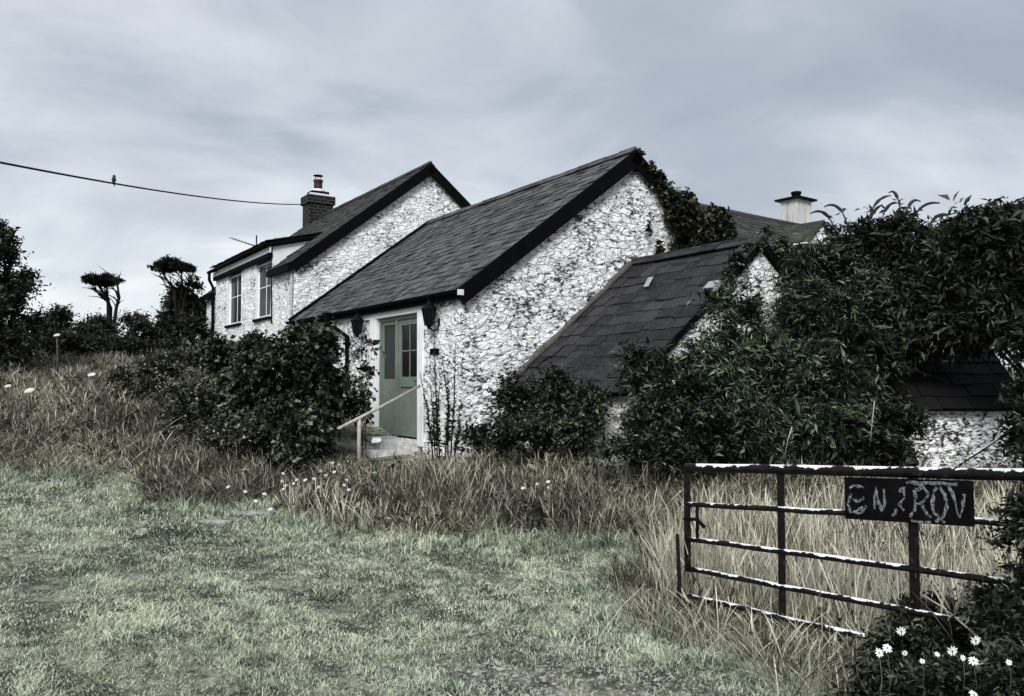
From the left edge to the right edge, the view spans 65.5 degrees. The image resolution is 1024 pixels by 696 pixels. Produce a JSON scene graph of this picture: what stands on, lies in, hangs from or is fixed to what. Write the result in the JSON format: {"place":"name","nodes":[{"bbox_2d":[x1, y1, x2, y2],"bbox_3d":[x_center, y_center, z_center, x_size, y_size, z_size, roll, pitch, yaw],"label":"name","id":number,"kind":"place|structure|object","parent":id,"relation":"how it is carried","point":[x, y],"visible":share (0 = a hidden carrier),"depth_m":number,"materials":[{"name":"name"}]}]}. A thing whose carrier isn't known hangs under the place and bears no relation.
{"place":"outdoors","nodes":[
{"label":"outdoors","id":0,"kind":"place"},
{"bbox_2d":[0,367,1023,695],"bbox_3d":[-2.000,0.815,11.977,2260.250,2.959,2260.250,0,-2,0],"label":"ground","id":1,"kind":"structure","parent":0,"point":[348,443],"depth_m":5.89,"materials":[{"name":"green plant"}]},
{"bbox_2d":[4,384,11,411],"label":"umbel flower","id":2,"kind":"object","parent":1,"relation":"on","point":[7,386],"visible":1,"depth_m":12.57,"materials":[{"name":"white plant"}]},
{"bbox_2d":[0,218,58,375],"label":"dark tree","id":3,"kind":"object","parent":1,"relation":"on","point":[18,348],"visible":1,"depth_m":17.07,"materials":[{"name":"green plant"}]},
{"bbox_2d":[24,388,34,418],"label":"umbel flower","id":4,"kind":"object","parent":1,"relation":"on","point":[29,390],"visible":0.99,"depth_m":12.47,"materials":[{"name":"white plant"}]},
{"bbox_2d":[88,372,95,393],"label":"umbel flower","id":5,"kind":"object","parent":1,"relation":"on","point":[91,374],"visible":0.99,"depth_m":13.98,"materials":[{"name":"white plant"}]},
{"bbox_2d":[80,266,125,323],"bbox_3d":[-13.956,-1.168,27.125,1.439,3.140,1.919,-2,-3,37],"label":"windswept tree","id":6,"kind":"object","parent":1,"relation":"on","point":[106,280],"visible":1,"depth_m":26.91,"materials":[{"name":"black plant"}]},
{"bbox_2d":[17,300,210,357],"bbox_3d":[-11.277,-0.183,24.311,5.537,2.668,8.090,-2,-3,44],"label":"hedge","id":7,"kind":"object","parent":1,"relation":"on","point":[96,334],"visible":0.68,"depth_m":23.89,"materials":[{"name":"green plant"}]},
{"bbox_2d":[75,335,268,461],"bbox_3d":[-5.212,0.745,13.250,5.196,2.098,2.374,-2,-3,41],"label":"bramble","id":8,"kind":"object","parent":1,"relation":"on","point":[163,367],"visible":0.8,"depth_m":12.57,"materials":[{"name":"green plant"}]},
{"bbox_2d":[146,254,201,323],"bbox_3d":[-11.444,-1.330,26.965,1.629,3.539,2.308,0,-2,0],"label":"windswept tree","id":9,"kind":"object","parent":1,"relation":"on","point":[167,264],"visible":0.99,"depth_m":27.01,"materials":[{"name":"green plant"}]},
{"bbox_2d":[151,278,206,338],"bbox_3d":[-11.558,-1.060,27.888,2.220,3.198,2.067,-2,-3,43],"label":"hawthorn","id":10,"kind":"object","parent":1,"relation":"on","point":[194,299],"visible":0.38,"depth_m":27.66,"materials":[{"name":"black plant"}]},
{"bbox_2d":[0,346,366,504],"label":"rough grass","id":11,"kind":"structure","parent":1,"relation":"on","point":[14,432],"depth_m":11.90,"materials":[{"name":"plant"}]},
{"bbox_2d":[138,471,273,503],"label":"weeds","id":12,"kind":"object","parent":1,"relation":"on","point":[155,476],"visible":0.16,"depth_m":9.96,"materials":[{"name":"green plant"}]},
{"bbox_2d":[131,446,297,506],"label":"tussock grass","id":13,"kind":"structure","parent":1,"relation":"on","point":[232,481],"depth_m":10.00,"materials":[{"name":"green plant"}]},
{"bbox_2d":[198,519,232,523],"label":"stone slab","id":14,"kind":"structure","parent":1,"relation":"on","point":[217,521],"depth_m":8.70,"materials":[{"name":"grey stone"}]},
{"bbox_2d":[226,509,276,516],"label":"stone slab","id":15,"kind":"structure","parent":1,"relation":"on","point":[251,513],"depth_m":9.12,"materials":[{"name":"grey stone"}]},
{"bbox_2d":[185,316,360,479],"bbox_3d":[-3.681,0.743,12.854,2.778,2.556,4.763,1,-3,-25],"label":"rounded shrub","id":16,"kind":"object","parent":1,"relation":"on","point":[297,398],"visible":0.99,"depth_m":12.41,"materials":[{"name":"green plant"}]},
{"bbox_2d":[201,161,470,369],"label":"tall cottage","id":17,"kind":"structure","parent":1,"relation":"on","point":[274,285],"depth_m":21.63,"materials":[{"name":"stone"}]},
{"bbox_2d":[0,161,309,204],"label":"overhead wire","id":18,"kind":"object","parent":17,"relation":"attached to","point":[31,168],"visible":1,"depth_m":13.87,"materials":[{"name":"rubber"}]},
{"bbox_2d":[112,175,115,185],"bbox_3d":[-6.792,-2.858,13.601,0.073,0.194,0.089,-1,-2,13],"label":"bird","id":19,"kind":"object","parent":18,"relation":"on","point":[114,179],"visible":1,"depth_m":13.58},
{"bbox_2d":[224,272,241,327],"bbox_3d":[-8.431,-1.465,24.513,0.370,1.630,1.760,2,-3,-34],"label":"window","id":20,"kind":"structure","parent":17,"relation":"in","point":[234,299],"depth_m":24.78,"materials":[{"name":"white paint"}]},
{"bbox_2d":[231,235,256,245],"bbox_3d":[-8.040,-3.076,24.099,0.958,0.680,0.393,0,-2,-7],"label":"tv aerial","id":21,"kind":"object","parent":17,"relation":"attached to","point":[245,242],"visible":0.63,"depth_m":24.05,"materials":[{"name":"black metal"}]},
{"bbox_2d":[252,256,288,321],"bbox_3d":[-6.714,-1.551,22.052,0.510,1.860,2.000,2,-3,-34],"label":"window","id":22,"kind":"structure","parent":17,"relation":"in","point":[263,284],"depth_m":22.30,"materials":[{"name":"white paint"}]},
{"bbox_2d":[342,339,386,458],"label":"young shrub","id":23,"kind":"object","parent":1,"relation":"on","point":[364,405],"visible":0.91,"depth_m":13.38,"materials":[{"name":"green plant"}]},
{"bbox_2d":[372,437,381,443],"bbox_3d":[-2.079,1.422,12.252,0.148,0.089,0.098,0,-2,0],"label":"boulder","id":24,"kind":"object","parent":1,"relation":"on","point":[376,440],"visible":1,"depth_m":12.21,"materials":[{"name":"stone"}]},
{"bbox_2d":[337,385,420,465],"bbox_3d":[-2.077,1.254,12.633,0.060,1.343,1.740,-2,-3,39],"label":"handrail","id":25,"kind":"object","parent":1,"relation":"on","point":[358,419],"visible":0.88,"depth_m":12.27,"materials":[{"name":"silver metal"}]},
{"bbox_2d":[356,436,418,457],"bbox_3d":[-2.384,1.872,14.568,1.161,0.479,1.862,2,-3,-34],"label":"doorstep","id":26,"kind":"object","parent":1,"relation":"on","point":[388,445],"visible":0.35,"depth_m":13.89,"materials":[{"name":"concrete"}]},
{"bbox_2d":[420,343,476,458],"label":"dock plant","id":27,"kind":"object","parent":1,"relation":"on","point":[447,436],"visible":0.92,"depth_m":11.77,"materials":[{"name":"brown plant"}]},
{"bbox_2d":[278,479,629,531],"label":"weeds","id":28,"kind":"object","parent":1,"relation":"on","point":[506,517],"visible":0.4,"depth_m":9.01,"materials":[{"name":"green plant"}]},
{"bbox_2d":[451,426,465,435],"bbox_3d":[-0.797,1.259,12.059,0.246,0.148,0.164,0,-2,0],"label":"boulder","id":29,"kind":"object","parent":1,"relation":"on","point":[454,431],"visible":0.36,"depth_m":12.00,"materials":[{"name":"stone"}]},
{"bbox_2d":[453,442,481,458],"bbox_3d":[-0.653,1.522,11.848,0.418,0.251,0.279,0,-2,0],"label":"boulder","id":30,"kind":"object","parent":1,"relation":"on","point":[459,451],"visible":0.25,"depth_m":11.71,"materials":[{"name":"stone"}]},
{"bbox_2d":[285,146,683,455],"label":"cottage","id":31,"kind":"structure","parent":1,"relation":"on","point":[515,279],"depth_m":14.43,"materials":[{"name":"stone"}]},
{"bbox_2d":[350,311,366,339],"bbox_3d":[-3.054,-0.460,15.883,0.344,0.624,0.252,0,-2,-8],"label":"wall lantern","id":32,"kind":"object","parent":31,"relation":"attached to","point":[357,320],"depth_m":15.82,"materials":[{"name":"black metal"}]},
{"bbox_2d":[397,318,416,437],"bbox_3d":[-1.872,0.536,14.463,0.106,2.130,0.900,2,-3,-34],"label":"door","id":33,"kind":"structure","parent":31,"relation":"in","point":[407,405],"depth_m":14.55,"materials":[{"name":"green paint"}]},
{"bbox_2d":[421,298,439,332],"bbox_3d":[-1.355,-0.564,13.328,0.344,0.624,0.252,0,-2,-8],"label":"wall lantern","id":34,"kind":"object","parent":31,"relation":"attached to","point":[429,309],"depth_m":13.27,"materials":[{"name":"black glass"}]},
{"bbox_2d":[430,325,438,354],"bbox_3d":[-1.315,-0.140,13.485,0.040,0.500,0.270,2,-3,-34],"label":"name plaque","id":35,"kind":"object","parent":31,"relation":"attached to","point":[436,350],"visible":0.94,"depth_m":13.45,"materials":[{"name":"black metal"}]},
{"bbox_2d":[635,148,737,254],"bbox_3d":[3.413,-1.308,15.382,1.358,4.821,2.426,-2,-3,41],"label":"ivy","id":36,"kind":"object","parent":31,"relation":"attached to","point":[689,219],"visible":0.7,"depth_m":15.19,"materials":[{"name":"green plant"}]},
{"bbox_2d":[205,573,838,695],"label":"grass","id":37,"kind":"structure","parent":1,"relation":"on","point":[543,678],"depth_m":4.79,"materials":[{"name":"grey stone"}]},
{"bbox_2d":[457,357,618,467],"bbox_3d":[0.318,0.911,10.928,2.326,1.590,1.511,-1,-2,15],"label":"dense shrub","id":38,"kind":"object","parent":1,"relation":"on","point":[540,403],"visible":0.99,"depth_m":10.73,"materials":[{"name":"green plant"}]},
{"bbox_2d":[597,583,645,639],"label":"dry stalk","id":39,"kind":"object","parent":1,"relation":"on","point":[636,592],"visible":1,"depth_m":5.03,"materials":[{"name":"beige plant"}]},
{"bbox_2d":[257,441,1023,665],"bbox_3d":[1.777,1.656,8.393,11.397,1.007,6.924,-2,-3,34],"label":"meadow grass","id":40,"kind":"structure","parent":1,"relation":"on","point":[357,474],"depth_m":9.09,"materials":[{"name":"beige plant"}]},
{"bbox_2d":[506,234,790,448],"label":"outhouse","id":41,"kind":"structure","parent":1,"relation":"on","point":[638,300],"depth_m":12.64,"materials":[{"name":"stone"}]},
{"bbox_2d":[717,225,800,353],"bbox_3d":[3.940,-0.313,12.408,1.851,3.266,0.491,2,-3,-33],"label":"ivy","id":42,"kind":"object","parent":41,"relation":"attached to","point":[737,258],"visible":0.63,"depth_m":12.34,"materials":[{"name":"green plant"}]},
{"bbox_2d":[675,534,680,613],"bbox_3d":[1.245,1.758,5.958,0.042,0.721,0.041,0,-2,0],"label":"gate post","id":43,"kind":"object","parent":1,"relation":"on","point":[678,565],"visible":0.69,"depth_m":5.95,"materials":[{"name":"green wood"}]},
{"bbox_2d":[581,335,783,491],"bbox_3d":[2.075,0.765,9.517,2.253,1.889,1.634,-1,-2,15],"label":"elder shrub","id":44,"kind":"object","parent":1,"relation":"on","point":[662,422],"visible":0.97,"depth_m":9.20,"materials":[{"name":"green plant"}]},
{"bbox_2d":[664,267,785,459],"bbox_3d":[2.639,0.305,9.870,1.624,2.574,1.252,0,-2,0],"label":"sapling","id":45,"kind":"object","parent":1,"relation":"on","point":[727,299],"visible":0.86,"depth_m":9.79,"materials":[{"name":"green plant"}]},
{"bbox_2d":[571,523,918,695],"bbox_3d":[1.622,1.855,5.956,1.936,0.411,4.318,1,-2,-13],"label":"pale grass","id":46,"kind":"structure","parent":1,"relation":"on","point":[776,663],"depth_m":5.20,"materials":[{"name":"beige plant"}]},
{"bbox_2d":[698,191,835,277],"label":"distant house","id":47,"kind":"structure","parent":1,"relation":"on","point":[796,211],"depth_m":26.73,"materials":[{"name":"stone"}]},
{"bbox_2d":[649,227,923,487],"bbox_3d":[3.906,0.203,10.428,4.229,3.950,2.285,2,-3,-45],"label":"green shrub","id":48,"kind":"object","parent":1,"relation":"on","point":[808,401],"visible":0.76,"depth_m":9.87,"materials":[{"name":"green plant"}]},
{"bbox_2d":[784,427,792,457],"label":"dry stalk","id":49,"kind":"object","parent":1,"relation":"on","point":[787,441],"visible":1,"depth_m":7.32,"materials":[{"name":"beige plant"}]},
{"bbox_2d":[622,459,1022,658],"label":"pale grass","id":50,"kind":"structure","parent":1,"relation":"on","point":[705,557],"depth_m":6.20,"materials":[{"name":"beige plant"}]},
{"bbox_2d":[683,463,1023,657],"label":"field gate","id":51,"kind":"structure","parent":1,"relation":"on","point":[912,500],"depth_m":4.66,"materials":[{"name":"black metal"}]},
{"bbox_2d":[870,401,874,441],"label":"dry stalk","id":52,"kind":"object","parent":1,"relation":"on","point":[872,420],"visible":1,"depth_m":8.47,"materials":[{"name":"beige plant"}]},
{"bbox_2d":[810,190,948,372],"bbox_3d":[5.347,-0.438,11.671,3.045,3.833,2.090,1,-3,-31],"label":"buddleia","id":53,"kind":"object","parent":1,"relation":"on","point":[893,238],"visible":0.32,"depth_m":11.67,"materials":[{"name":"green plant"}]},
{"bbox_2d":[875,648,883,695],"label":"daisy","id":54,"kind":"object","parent":1,"relation":"on","point":[878,653],"visible":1,"depth_m":3.72,"materials":[{"name":"white plant"}]},
{"bbox_2d":[882,644,891,691],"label":"daisy","id":55,"kind":"object","parent":1,"relation":"on","point":[887,647],"visible":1,"depth_m":3.72,"materials":[{"name":"white plant"}]},
{"bbox_2d":[902,650,907,683],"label":"daisy","id":56,"kind":"object","parent":1,"relation":"on","point":[904,653],"visible":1,"depth_m":3.72,"materials":[{"name":"white plant"}]},
{"bbox_2d":[812,190,1023,420],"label":"overhanging shrub","id":57,"kind":"object","parent":1,"relation":"on","point":[962,294],"visible":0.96,"depth_m":9.75,"materials":[{"name":"green plant"}]},
{"bbox_2d":[820,439,1023,695],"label":"bush","id":58,"kind":"object","parent":1,"relation":"on","point":[1001,621],"visible":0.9,"depth_m":4.02,"materials":[{"name":"green plant"}]},
{"bbox_2d":[896,627,905,681],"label":"daisy","id":59,"kind":"object","parent":58,"relation":"on","point":[901,631],"visible":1,"depth_m":3.92,"materials":[{"name":"white plant"}]},
{"bbox_2d":[907,585,987,646],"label":"dry stalk","id":60,"kind":"object","parent":58,"relation":"on","point":[965,626],"visible":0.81,"depth_m":4.22,"materials":[{"name":"beige plant"}]},
{"bbox_2d":[823,373,1023,479],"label":"hazel shrub","id":61,"kind":"object","parent":1,"relation":"on","point":[901,417],"visible":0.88,"depth_m":9.27,"materials":[{"name":"green plant"}]},
{"bbox_2d":[839,345,1022,467],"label":"stone shed","id":62,"kind":"structure","parent":1,"relation":"on","point":[964,412],"depth_m":10.15,"materials":[{"name":"stone"}]},
{"bbox_2d":[947,646,957,695],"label":"daisy","id":63,"kind":"object","parent":1,"relation":"on","point":[953,651],"visible":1,"depth_m":3.53,"materials":[{"name":"white plant"}]},
{"bbox_2d":[961,655,964,680],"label":"daisy","id":64,"kind":"object","parent":1,"relation":"on","point":[962,658],"visible":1,"depth_m":3.52,"materials":[{"name":"white plant"}]},
{"bbox_2d":[969,690,976,695],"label":"daisy","id":65,"kind":"object","parent":1,"relation":"on","point":[972,693],"visible":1,"depth_m":3.23,"materials":[{"name":"white plant"}]},
{"bbox_2d":[968,657,978,692],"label":"daisy","id":66,"kind":"object","parent":1,"relation":"on","point":[973,660],"visible":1,"depth_m":3.52,"materials":[{"name":"white plant"}]},
{"bbox_2d":[971,636,979,687],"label":"daisy","id":67,"kind":"object","parent":1,"relation":"on","point":[976,640],"visible":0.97,"depth_m":3.63,"materials":[{"name":"white plant"}]},
{"bbox_2d":[1006,659,1011,687],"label":"daisy","id":68,"kind":"object","parent":1,"relation":"on","point":[1008,662],"visible":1,"depth_m":3.33,"materials":[{"name":"white plant"}]},
{"bbox_2d":[0,0,1023,366],"label":"sky","id":69,"kind":"structure","parent":0,"point":[744,105],"materials":[{"name":"grey"}]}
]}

